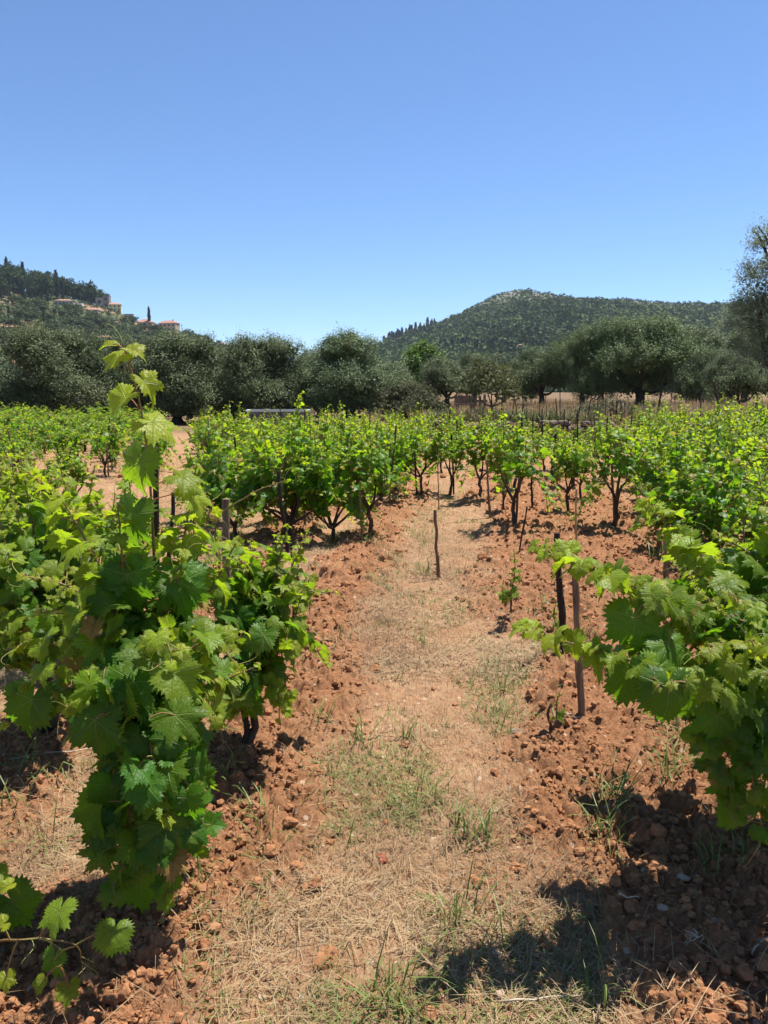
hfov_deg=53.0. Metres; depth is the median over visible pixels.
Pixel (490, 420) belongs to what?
grapevine
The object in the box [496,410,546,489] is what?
grapevine
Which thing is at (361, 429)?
grapevine
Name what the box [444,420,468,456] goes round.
grapevine
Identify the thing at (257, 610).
grapevine
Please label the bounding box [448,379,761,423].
wire fence
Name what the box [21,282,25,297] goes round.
cypress tree
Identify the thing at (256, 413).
farm trailer
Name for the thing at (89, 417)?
grapevine
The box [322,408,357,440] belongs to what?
grapevine
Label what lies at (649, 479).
grapevine
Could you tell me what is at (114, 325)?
hillside olive tree
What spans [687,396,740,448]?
grapevine
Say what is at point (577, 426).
vine stake
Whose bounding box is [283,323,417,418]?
olive tree
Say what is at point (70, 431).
grapevine
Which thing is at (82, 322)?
hillside olive tree
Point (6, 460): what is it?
grapevine
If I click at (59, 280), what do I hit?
pine tree
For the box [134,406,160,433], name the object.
grapevine
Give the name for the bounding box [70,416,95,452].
grapevine
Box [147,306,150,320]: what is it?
cypress tree
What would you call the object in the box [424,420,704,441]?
dry stone wall
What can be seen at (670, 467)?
grapevine
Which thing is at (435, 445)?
grapevine
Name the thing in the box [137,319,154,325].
village house
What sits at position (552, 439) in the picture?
grapevine
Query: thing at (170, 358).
olive tree
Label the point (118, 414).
grapevine
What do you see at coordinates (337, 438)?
grapevine
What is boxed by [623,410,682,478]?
grapevine
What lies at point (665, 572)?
wooden post
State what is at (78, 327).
hillside olive tree
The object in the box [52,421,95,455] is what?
grapevine
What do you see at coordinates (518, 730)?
limestone
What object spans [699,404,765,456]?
grapevine
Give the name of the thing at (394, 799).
green grass
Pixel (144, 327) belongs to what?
hillside olive tree
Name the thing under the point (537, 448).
grapevine
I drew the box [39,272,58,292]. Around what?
pine tree
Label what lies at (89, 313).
hillside olive tree
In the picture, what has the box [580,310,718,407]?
olive tree
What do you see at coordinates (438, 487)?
vine stake
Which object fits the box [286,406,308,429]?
grapevine
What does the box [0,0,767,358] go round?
sky
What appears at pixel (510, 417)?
green weeds
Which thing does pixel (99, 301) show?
village house
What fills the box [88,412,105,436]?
grapevine
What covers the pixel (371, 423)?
grapevine
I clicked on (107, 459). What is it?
vine stake
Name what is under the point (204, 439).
grapevine
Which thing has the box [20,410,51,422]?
grapevine
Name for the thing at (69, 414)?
grapevine
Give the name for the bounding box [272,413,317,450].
grapevine
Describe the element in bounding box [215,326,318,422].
olive tree
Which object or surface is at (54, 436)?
grapevine
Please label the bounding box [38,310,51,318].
hillside olive tree
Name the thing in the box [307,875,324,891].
earth clod
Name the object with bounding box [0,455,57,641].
grapevine
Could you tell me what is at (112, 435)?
grapevine
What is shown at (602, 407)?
shrub
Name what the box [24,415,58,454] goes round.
grapevine
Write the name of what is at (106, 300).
stone tower
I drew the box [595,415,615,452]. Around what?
grapevine
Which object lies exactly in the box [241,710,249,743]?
vine stake
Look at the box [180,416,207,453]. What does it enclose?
grapevine
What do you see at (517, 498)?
vine stake
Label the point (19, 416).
grapevine
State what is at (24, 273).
pine tree
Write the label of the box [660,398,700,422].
grapevine
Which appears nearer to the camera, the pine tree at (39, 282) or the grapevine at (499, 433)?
the grapevine at (499, 433)
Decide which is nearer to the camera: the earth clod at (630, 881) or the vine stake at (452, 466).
the earth clod at (630, 881)
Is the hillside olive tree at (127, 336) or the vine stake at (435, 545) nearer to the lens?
the vine stake at (435, 545)
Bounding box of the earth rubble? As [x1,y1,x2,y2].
[0,461,767,1023]
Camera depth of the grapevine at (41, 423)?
19.44 m
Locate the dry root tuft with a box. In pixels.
[685,928,703,944]
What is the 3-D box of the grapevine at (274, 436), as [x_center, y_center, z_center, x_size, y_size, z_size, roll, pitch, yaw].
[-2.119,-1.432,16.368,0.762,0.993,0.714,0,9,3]
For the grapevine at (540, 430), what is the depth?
17.95 m
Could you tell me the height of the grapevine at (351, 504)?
1.522 m
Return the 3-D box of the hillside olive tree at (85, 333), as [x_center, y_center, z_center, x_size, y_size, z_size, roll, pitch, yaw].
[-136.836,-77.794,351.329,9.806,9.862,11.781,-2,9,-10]
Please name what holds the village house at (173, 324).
on the village hill at (50, 301)
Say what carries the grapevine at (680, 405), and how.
on the ground at (304, 810)
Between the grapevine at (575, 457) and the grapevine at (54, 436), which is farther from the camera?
the grapevine at (54, 436)
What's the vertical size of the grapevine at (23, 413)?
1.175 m
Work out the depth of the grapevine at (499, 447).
8.66 m
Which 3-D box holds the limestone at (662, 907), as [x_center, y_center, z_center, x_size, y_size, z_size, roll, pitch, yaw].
[0.826,1.177,2.280,0.034,0.027,0.030,-7,2,23]
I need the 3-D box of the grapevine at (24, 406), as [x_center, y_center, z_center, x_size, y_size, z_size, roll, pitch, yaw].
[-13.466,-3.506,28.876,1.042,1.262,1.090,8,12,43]
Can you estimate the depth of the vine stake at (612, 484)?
8.66 m
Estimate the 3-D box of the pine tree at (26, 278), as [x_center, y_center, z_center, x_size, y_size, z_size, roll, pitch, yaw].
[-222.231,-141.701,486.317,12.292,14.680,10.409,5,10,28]
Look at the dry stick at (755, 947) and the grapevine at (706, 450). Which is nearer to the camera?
the dry stick at (755, 947)
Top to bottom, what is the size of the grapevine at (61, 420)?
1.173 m
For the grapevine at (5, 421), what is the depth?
17.95 m
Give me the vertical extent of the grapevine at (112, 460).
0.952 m
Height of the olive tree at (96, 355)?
5.084 m
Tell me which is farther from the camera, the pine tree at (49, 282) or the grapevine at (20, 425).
the pine tree at (49, 282)
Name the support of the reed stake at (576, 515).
on the ground at (304, 810)
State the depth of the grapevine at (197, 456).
12.09 m
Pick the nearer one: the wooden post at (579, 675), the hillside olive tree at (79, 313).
the wooden post at (579, 675)
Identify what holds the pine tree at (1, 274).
on the village hill at (50, 301)
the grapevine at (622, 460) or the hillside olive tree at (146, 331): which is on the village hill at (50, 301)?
the hillside olive tree at (146, 331)
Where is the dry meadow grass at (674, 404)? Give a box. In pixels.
[368,394,767,423]
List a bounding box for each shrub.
[370,373,441,416]
[390,386,455,419]
[561,392,655,419]
[689,386,741,404]
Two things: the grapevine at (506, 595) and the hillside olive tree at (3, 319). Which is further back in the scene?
the hillside olive tree at (3, 319)
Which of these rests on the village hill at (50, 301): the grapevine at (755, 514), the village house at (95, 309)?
the village house at (95, 309)
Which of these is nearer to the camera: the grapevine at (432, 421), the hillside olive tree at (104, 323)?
the grapevine at (432, 421)
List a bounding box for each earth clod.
[262,843,278,857]
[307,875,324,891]
[314,944,339,970]
[547,971,565,987]
[625,873,640,886]
[668,960,684,974]
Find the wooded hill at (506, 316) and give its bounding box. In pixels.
[467,291,713,391]
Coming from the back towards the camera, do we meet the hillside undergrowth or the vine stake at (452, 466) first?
the hillside undergrowth
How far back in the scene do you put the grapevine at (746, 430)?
9.28 m
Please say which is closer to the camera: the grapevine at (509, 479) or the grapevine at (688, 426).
the grapevine at (509, 479)
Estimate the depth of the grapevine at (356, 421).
22.53 m
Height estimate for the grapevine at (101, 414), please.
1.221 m
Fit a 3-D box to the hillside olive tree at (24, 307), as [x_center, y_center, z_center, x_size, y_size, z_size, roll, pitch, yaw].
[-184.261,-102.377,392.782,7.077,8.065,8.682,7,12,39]
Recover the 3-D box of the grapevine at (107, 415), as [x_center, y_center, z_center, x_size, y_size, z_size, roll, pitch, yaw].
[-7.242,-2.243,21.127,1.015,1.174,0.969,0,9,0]
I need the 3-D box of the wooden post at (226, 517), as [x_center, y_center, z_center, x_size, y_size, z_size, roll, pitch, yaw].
[-0.730,0.517,3.647,0.051,1.176,0.053,-5,10,-29]
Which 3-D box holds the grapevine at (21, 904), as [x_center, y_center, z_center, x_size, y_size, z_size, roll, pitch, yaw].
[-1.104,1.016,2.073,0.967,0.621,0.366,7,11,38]
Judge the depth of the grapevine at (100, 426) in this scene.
18.16 m
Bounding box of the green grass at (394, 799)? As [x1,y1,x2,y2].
[0,457,767,1023]
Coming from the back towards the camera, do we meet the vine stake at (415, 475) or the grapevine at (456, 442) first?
the grapevine at (456, 442)
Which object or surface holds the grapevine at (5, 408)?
on the ground at (304, 810)
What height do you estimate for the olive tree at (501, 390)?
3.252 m
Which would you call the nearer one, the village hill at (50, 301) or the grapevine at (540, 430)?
the grapevine at (540, 430)
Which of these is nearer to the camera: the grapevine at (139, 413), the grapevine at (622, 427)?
the grapevine at (622, 427)
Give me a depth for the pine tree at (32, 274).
495.70 m
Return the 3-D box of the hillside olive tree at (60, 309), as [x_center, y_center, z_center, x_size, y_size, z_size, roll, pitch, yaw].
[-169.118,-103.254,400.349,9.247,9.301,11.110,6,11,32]
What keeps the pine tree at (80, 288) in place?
on the village hill at (50, 301)
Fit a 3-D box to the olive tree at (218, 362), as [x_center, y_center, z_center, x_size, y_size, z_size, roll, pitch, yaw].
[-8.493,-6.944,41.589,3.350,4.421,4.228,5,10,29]
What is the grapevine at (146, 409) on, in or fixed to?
on the ground at (304, 810)
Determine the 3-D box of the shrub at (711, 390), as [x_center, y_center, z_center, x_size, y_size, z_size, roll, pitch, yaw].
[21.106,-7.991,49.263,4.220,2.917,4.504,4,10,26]
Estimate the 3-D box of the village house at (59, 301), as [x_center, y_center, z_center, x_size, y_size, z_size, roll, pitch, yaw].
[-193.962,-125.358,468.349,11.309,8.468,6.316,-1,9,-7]
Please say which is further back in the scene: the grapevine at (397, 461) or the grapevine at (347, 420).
the grapevine at (347, 420)
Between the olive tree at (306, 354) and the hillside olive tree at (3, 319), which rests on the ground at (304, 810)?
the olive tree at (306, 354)
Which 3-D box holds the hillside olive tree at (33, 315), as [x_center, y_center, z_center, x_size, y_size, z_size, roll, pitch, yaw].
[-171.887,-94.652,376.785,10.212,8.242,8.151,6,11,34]
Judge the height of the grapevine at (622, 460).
1.369 m
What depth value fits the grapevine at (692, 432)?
15.20 m
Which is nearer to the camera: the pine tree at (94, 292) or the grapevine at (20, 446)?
the grapevine at (20, 446)
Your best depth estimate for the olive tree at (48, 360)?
34.70 m
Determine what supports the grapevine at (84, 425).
on the ground at (304, 810)
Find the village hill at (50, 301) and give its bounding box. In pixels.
[0,288,211,385]
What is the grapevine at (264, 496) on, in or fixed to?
on the ground at (304, 810)
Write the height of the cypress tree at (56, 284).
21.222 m
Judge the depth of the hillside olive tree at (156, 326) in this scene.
466.73 m
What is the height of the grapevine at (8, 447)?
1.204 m
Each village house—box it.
[54,299,74,305]
[85,308,100,313]
[95,297,102,306]
[108,302,121,314]
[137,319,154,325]
[158,319,179,332]
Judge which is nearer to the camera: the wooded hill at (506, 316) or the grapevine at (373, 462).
the grapevine at (373, 462)
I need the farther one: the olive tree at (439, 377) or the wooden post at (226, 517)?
the olive tree at (439, 377)
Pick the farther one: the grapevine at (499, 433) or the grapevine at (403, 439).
the grapevine at (499, 433)
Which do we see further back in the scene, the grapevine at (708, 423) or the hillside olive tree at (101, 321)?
the hillside olive tree at (101, 321)
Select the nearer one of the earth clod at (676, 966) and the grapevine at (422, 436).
the earth clod at (676, 966)
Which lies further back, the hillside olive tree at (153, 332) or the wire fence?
the hillside olive tree at (153, 332)
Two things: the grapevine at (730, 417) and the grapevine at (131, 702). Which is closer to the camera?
the grapevine at (131, 702)
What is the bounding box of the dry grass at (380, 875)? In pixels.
[0,421,767,1023]
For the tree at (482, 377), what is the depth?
26.87 m
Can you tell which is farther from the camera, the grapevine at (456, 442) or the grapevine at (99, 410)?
the grapevine at (99, 410)
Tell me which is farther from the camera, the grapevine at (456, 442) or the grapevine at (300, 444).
the grapevine at (456, 442)
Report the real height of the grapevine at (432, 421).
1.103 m
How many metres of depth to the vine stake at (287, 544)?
7.51 m
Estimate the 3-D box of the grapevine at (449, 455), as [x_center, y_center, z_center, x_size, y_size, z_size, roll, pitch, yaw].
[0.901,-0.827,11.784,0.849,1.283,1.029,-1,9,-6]
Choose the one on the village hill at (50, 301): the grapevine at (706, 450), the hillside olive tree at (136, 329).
the hillside olive tree at (136, 329)
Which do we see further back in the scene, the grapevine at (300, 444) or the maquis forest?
the maquis forest
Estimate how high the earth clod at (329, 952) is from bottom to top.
0.045 m
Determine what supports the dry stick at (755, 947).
on the ground at (304, 810)
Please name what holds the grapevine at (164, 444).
on the ground at (304, 810)
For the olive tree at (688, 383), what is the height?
3.806 m
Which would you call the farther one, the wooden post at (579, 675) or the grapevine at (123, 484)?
the grapevine at (123, 484)
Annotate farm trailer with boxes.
[245,409,310,430]
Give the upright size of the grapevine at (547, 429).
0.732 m
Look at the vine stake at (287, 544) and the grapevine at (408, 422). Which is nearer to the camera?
the vine stake at (287, 544)
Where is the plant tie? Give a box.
[553,713,580,722]
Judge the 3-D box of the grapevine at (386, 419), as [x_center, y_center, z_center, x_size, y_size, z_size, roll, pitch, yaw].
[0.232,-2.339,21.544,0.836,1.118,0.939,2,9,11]
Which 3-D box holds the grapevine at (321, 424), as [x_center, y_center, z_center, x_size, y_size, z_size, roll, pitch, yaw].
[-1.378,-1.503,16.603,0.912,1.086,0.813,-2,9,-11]
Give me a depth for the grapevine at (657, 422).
13.37 m
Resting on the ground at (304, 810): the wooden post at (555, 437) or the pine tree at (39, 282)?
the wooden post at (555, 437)
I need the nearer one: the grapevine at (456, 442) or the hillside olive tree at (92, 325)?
the grapevine at (456, 442)
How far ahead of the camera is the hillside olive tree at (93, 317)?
417.19 m
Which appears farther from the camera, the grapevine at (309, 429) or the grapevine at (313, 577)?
the grapevine at (309, 429)
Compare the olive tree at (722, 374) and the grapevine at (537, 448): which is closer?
the grapevine at (537, 448)
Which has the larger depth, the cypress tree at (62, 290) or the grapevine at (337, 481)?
the cypress tree at (62, 290)
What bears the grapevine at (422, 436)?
on the ground at (304, 810)
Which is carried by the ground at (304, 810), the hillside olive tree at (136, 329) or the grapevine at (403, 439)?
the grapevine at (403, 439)
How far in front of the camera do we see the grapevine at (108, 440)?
14.14 m
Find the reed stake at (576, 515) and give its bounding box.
[575,489,576,555]
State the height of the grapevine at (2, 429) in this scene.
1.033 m
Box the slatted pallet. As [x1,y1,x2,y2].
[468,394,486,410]
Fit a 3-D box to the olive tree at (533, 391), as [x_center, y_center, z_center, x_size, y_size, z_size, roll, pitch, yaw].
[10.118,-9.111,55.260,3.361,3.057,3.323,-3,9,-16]
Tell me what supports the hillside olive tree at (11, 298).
on the village hill at (50, 301)
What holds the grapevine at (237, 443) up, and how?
on the ground at (304, 810)
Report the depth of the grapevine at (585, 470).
10.83 m
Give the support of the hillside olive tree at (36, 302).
on the village hill at (50, 301)
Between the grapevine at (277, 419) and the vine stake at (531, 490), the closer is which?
the vine stake at (531, 490)
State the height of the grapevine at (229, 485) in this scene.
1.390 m
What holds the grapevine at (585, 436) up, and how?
on the ground at (304, 810)
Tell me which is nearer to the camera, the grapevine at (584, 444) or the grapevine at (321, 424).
the grapevine at (584, 444)
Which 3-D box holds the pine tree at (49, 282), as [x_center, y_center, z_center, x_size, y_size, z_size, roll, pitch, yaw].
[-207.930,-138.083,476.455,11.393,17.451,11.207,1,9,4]
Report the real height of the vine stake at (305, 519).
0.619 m
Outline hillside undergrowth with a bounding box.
[0,288,280,386]
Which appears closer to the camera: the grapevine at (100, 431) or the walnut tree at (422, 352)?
the grapevine at (100, 431)
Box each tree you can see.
[0,271,8,287]
[0,277,10,296]
[0,314,14,325]
[0,318,115,418]
[0,330,10,340]
[2,269,22,295]
[4,259,17,272]
[6,294,22,304]
[8,307,31,321]
[13,316,22,327]
[15,303,30,311]
[16,278,18,293]
[16,298,32,306]
[17,268,28,286]
[17,270,28,287]
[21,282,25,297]
[24,275,37,296]
[25,277,40,297]
[26,270,39,278]
[27,311,43,323]
[28,296,48,305]
[34,275,53,298]
[35,302,50,310]
[37,274,54,295]
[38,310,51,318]
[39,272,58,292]
[39,318,64,324]
[39,320,57,331]
[44,312,57,320]
[45,284,48,300]
[45,305,66,316]
[49,273,63,293]
[53,269,58,297]
[58,301,72,308]
[59,276,75,294]
[59,279,71,296]
[59,314,76,324]
[60,279,64,298]
[64,277,79,298]
[66,302,84,314]
[70,307,82,318]
[71,318,88,326]
[71,325,88,333]
[74,284,85,298]
[75,328,139,420]
[76,332,93,343]
[78,283,85,299]
[80,283,95,301]
[81,314,95,321]
[83,279,101,300]
[85,310,99,316]
[85,321,97,329]
[88,314,101,323]
[91,326,102,335]
[97,317,112,325]
[98,321,107,327]
[103,319,120,330]
[107,327,123,335]
[108,330,133,339]
[113,326,235,422]
[119,317,127,323]
[128,315,138,321]
[129,332,141,341]
[132,327,143,334]
[136,324,148,330]
[140,330,151,334]
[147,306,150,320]
[147,328,162,336]
[150,323,159,330]
[207,342,243,419]
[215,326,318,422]
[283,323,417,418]
[289,339,323,415]
[379,362,420,404]
[394,337,453,393]
[411,354,487,406]
[444,348,499,406]
[447,348,535,410]
[493,367,517,401]
[507,344,578,405]
[507,370,546,400]
[542,319,622,406]
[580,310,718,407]
[632,319,746,403]
[668,343,745,404]
[696,349,767,408]
[710,212,767,375]
[721,323,767,399]
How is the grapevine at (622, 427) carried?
on the ground at (304, 810)
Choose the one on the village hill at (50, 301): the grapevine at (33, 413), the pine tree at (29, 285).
the pine tree at (29, 285)
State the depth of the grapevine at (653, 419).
18.16 m
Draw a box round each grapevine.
[0,324,261,926]
[0,402,23,416]
[0,407,28,428]
[0,425,9,439]
[0,428,34,470]
[0,430,39,466]
[0,441,22,470]
[0,441,150,729]
[0,447,67,501]
[0,453,17,481]
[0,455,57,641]
[0,832,135,1009]
[1,409,21,445]
[1,410,42,459]
[5,407,33,430]
[6,423,42,461]
[8,476,175,592]
[13,402,39,412]
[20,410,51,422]
[22,412,57,455]
[24,406,52,420]
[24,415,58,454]
[27,412,58,452]
[28,415,76,462]
[30,407,57,417]
[35,436,98,495]
[42,407,67,424]
[45,426,85,460]
[50,413,60,438]
[51,407,73,425]
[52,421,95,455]
[55,422,92,459]
[58,406,79,415]
[59,404,87,419]
[61,415,94,455]
[69,409,97,442]
[70,414,97,437]
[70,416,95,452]
[75,416,100,450]
[77,401,107,422]
[77,420,127,476]
[82,408,100,421]
[87,416,129,449]
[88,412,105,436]
[92,421,130,444]
[92,428,130,470]
[93,410,131,439]
[96,412,129,427]
[97,409,128,420]
[97,427,129,457]
[102,410,135,424]
[103,404,131,422]
[104,409,131,428]
[122,420,182,467]
[123,412,179,451]
[123,431,166,469]
[127,406,152,440]
[133,402,154,413]
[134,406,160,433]
[162,414,251,522]
[167,405,290,536]
[179,430,235,479]
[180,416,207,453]
[186,401,238,453]
[187,409,225,451]
[201,410,230,433]
[202,467,340,743]
[210,431,255,489]
[216,402,259,447]
[222,409,278,454]
[225,410,251,435]
[225,426,263,468]
[228,391,345,534]
[230,417,286,470]
[237,405,274,445]
[246,414,332,510]
[266,415,283,441]
[267,406,290,438]
[270,426,286,463]
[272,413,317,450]
[276,404,389,538]
[282,417,330,446]
[285,525,318,616]
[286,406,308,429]
[297,408,327,430]
[299,400,373,487]
[299,415,355,495]
[303,417,339,442]
[315,426,340,456]
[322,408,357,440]
[328,422,343,443]
[331,420,411,533]
[336,407,362,433]
[337,412,381,450]
[345,408,387,448]
[347,411,368,434]
[355,413,419,500]
[356,409,385,431]
[368,409,423,475]
[374,410,429,488]
[382,402,431,454]
[383,409,406,434]
[394,404,430,444]
[395,414,448,494]
[396,411,436,462]
[410,407,437,436]
[410,419,433,441]
[417,416,468,494]
[425,423,459,472]
[436,407,464,434]
[442,411,466,434]
[443,429,475,461]
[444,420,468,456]
[445,414,469,445]
[454,414,499,496]
[469,409,502,434]
[478,419,504,470]
[483,407,571,523]
[492,464,517,509]
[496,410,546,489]
[496,542,522,613]
[508,488,767,865]
[523,420,551,458]
[526,421,549,447]
[531,425,563,470]
[536,426,571,474]
[542,600,565,631]
[543,420,560,435]
[546,684,570,730]
[548,430,602,510]
[553,427,594,486]
[557,421,584,445]
[559,436,605,497]
[567,414,662,528]
[568,428,592,449]
[578,433,604,470]
[579,411,634,478]
[587,419,609,437]
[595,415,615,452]
[608,415,634,445]
[616,419,636,444]
[619,393,684,448]
[619,407,723,501]
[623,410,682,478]
[627,417,676,499]
[627,429,729,550]
[629,406,655,439]
[640,403,698,461]
[642,400,675,423]
[644,400,681,443]
[654,405,762,546]
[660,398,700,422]
[660,423,767,549]
[666,403,760,486]
[668,413,700,455]
[669,395,715,439]
[671,419,704,448]
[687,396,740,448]
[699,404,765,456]
[701,392,763,432]
[704,435,767,544]
[719,397,767,445]
[720,414,767,500]
[728,412,767,468]
[730,451,767,562]
[733,394,767,448]
[734,392,766,422]
[734,410,767,466]
[751,425,767,470]
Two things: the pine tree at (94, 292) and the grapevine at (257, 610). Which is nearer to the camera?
the grapevine at (257, 610)
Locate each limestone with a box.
[491,950,498,958]
[494,989,505,1002]
[512,728,522,733]
[657,903,668,910]
[676,873,690,881]
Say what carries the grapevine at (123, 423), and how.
on the ground at (304, 810)
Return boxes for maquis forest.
[299,287,767,392]
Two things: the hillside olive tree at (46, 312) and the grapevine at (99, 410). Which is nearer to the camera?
the grapevine at (99, 410)
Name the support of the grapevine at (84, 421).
on the ground at (304, 810)
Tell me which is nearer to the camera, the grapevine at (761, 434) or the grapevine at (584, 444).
the grapevine at (584, 444)
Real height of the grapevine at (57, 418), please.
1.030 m
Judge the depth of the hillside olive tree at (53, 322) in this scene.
365.14 m
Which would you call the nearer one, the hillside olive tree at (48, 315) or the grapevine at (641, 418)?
the grapevine at (641, 418)
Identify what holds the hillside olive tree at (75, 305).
on the village hill at (50, 301)
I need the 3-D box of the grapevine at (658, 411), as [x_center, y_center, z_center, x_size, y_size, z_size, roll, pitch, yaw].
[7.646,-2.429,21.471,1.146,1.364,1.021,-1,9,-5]
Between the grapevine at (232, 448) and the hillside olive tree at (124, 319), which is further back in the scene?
the hillside olive tree at (124, 319)
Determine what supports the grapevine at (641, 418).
on the ground at (304, 810)
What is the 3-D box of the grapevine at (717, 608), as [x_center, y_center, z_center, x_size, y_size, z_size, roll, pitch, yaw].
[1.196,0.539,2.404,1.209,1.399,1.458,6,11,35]
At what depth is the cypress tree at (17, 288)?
482.02 m
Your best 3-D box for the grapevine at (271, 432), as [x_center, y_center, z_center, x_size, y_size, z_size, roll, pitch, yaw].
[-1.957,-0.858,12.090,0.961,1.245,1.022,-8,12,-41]
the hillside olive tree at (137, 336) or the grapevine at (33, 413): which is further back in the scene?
the hillside olive tree at (137, 336)
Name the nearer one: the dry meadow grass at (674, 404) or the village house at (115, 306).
the dry meadow grass at (674, 404)
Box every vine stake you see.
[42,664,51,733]
[106,444,108,476]
[153,447,159,566]
[167,492,174,559]
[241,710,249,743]
[277,471,289,552]
[284,457,286,515]
[290,542,294,616]
[303,508,306,525]
[359,481,362,540]
[388,426,396,502]
[413,441,417,494]
[433,510,440,578]
[437,465,438,508]
[450,435,454,494]
[486,462,490,517]
[516,456,520,519]
[518,506,527,552]
[530,478,533,509]
[577,411,577,441]
[610,456,614,518]
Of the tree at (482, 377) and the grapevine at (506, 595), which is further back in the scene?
the tree at (482, 377)
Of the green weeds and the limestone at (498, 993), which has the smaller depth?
the limestone at (498, 993)
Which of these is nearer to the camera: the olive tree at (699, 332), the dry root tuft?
the dry root tuft
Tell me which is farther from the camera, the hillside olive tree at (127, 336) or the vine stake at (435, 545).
the hillside olive tree at (127, 336)
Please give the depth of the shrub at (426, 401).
27.40 m
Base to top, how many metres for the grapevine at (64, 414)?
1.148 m
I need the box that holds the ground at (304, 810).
[0,392,767,1023]
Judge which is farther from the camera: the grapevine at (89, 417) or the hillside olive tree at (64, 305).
the hillside olive tree at (64, 305)
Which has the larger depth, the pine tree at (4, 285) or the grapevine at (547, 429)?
the pine tree at (4, 285)
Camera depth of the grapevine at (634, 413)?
19.85 m
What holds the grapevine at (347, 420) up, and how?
on the ground at (304, 810)
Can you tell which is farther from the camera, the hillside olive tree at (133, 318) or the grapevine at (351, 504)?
the hillside olive tree at (133, 318)
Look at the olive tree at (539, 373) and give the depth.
45.69 m
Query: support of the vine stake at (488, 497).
on the ground at (304, 810)
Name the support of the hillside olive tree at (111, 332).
on the village hill at (50, 301)
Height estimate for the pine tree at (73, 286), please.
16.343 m
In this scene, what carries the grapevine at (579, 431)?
on the ground at (304, 810)
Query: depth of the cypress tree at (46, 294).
461.76 m
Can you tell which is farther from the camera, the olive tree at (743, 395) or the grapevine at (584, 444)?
the olive tree at (743, 395)
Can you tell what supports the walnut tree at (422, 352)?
on the ground at (304, 810)
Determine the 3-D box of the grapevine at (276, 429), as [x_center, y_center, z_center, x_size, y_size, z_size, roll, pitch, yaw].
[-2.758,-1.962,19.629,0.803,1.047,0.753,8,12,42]
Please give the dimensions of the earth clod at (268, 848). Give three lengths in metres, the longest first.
0.059 x 0.047 x 0.047 m
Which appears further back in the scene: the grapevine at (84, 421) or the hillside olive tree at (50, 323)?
the hillside olive tree at (50, 323)
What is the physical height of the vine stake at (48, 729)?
0.442 m
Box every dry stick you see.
[9,748,91,759]
[503,995,578,1002]
[619,893,638,897]
[751,937,767,954]
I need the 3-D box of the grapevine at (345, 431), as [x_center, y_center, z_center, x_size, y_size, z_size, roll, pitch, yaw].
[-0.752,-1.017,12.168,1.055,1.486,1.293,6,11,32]
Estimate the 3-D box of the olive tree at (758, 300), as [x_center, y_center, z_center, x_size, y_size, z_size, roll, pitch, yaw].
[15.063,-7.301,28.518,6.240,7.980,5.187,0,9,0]
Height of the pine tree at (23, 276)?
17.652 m
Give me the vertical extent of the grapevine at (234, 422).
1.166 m
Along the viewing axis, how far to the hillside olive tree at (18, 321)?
359.67 m
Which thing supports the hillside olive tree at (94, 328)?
on the village hill at (50, 301)
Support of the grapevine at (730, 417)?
on the ground at (304, 810)
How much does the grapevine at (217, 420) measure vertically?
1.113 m
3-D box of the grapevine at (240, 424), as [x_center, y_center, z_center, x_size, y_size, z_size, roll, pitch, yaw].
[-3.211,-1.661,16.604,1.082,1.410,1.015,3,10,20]
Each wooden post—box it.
[222,498,231,578]
[551,434,556,482]
[554,532,565,652]
[572,576,584,716]
[663,535,668,578]
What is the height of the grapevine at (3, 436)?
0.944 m
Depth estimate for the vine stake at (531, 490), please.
10.01 m
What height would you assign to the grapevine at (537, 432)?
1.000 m
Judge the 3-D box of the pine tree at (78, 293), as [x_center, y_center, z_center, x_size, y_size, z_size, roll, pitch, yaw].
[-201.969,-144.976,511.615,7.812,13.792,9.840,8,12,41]
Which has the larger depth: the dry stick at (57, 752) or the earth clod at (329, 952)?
the dry stick at (57, 752)
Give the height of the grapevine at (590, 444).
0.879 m
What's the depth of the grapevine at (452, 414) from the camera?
23.84 m
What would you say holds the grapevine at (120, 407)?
on the ground at (304, 810)
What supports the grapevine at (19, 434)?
on the ground at (304, 810)
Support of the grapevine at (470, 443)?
on the ground at (304, 810)
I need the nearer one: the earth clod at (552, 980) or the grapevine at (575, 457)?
the earth clod at (552, 980)
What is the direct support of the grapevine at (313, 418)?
on the ground at (304, 810)
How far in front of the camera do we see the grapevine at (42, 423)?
18.62 m
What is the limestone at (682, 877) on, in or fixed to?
on the ground at (304, 810)
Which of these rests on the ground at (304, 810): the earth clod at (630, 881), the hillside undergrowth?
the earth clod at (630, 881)
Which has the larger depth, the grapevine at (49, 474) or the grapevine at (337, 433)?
the grapevine at (337, 433)
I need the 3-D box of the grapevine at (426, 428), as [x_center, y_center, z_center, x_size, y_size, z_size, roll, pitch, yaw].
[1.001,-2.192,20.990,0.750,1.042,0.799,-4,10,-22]
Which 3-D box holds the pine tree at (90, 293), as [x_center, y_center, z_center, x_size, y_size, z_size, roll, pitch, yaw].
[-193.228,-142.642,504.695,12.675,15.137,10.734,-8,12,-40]
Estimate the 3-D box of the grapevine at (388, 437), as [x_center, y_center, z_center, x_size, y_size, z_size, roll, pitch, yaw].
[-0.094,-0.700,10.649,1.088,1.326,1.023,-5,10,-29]
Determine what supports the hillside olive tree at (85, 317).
on the village hill at (50, 301)
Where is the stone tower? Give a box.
[102,295,110,307]

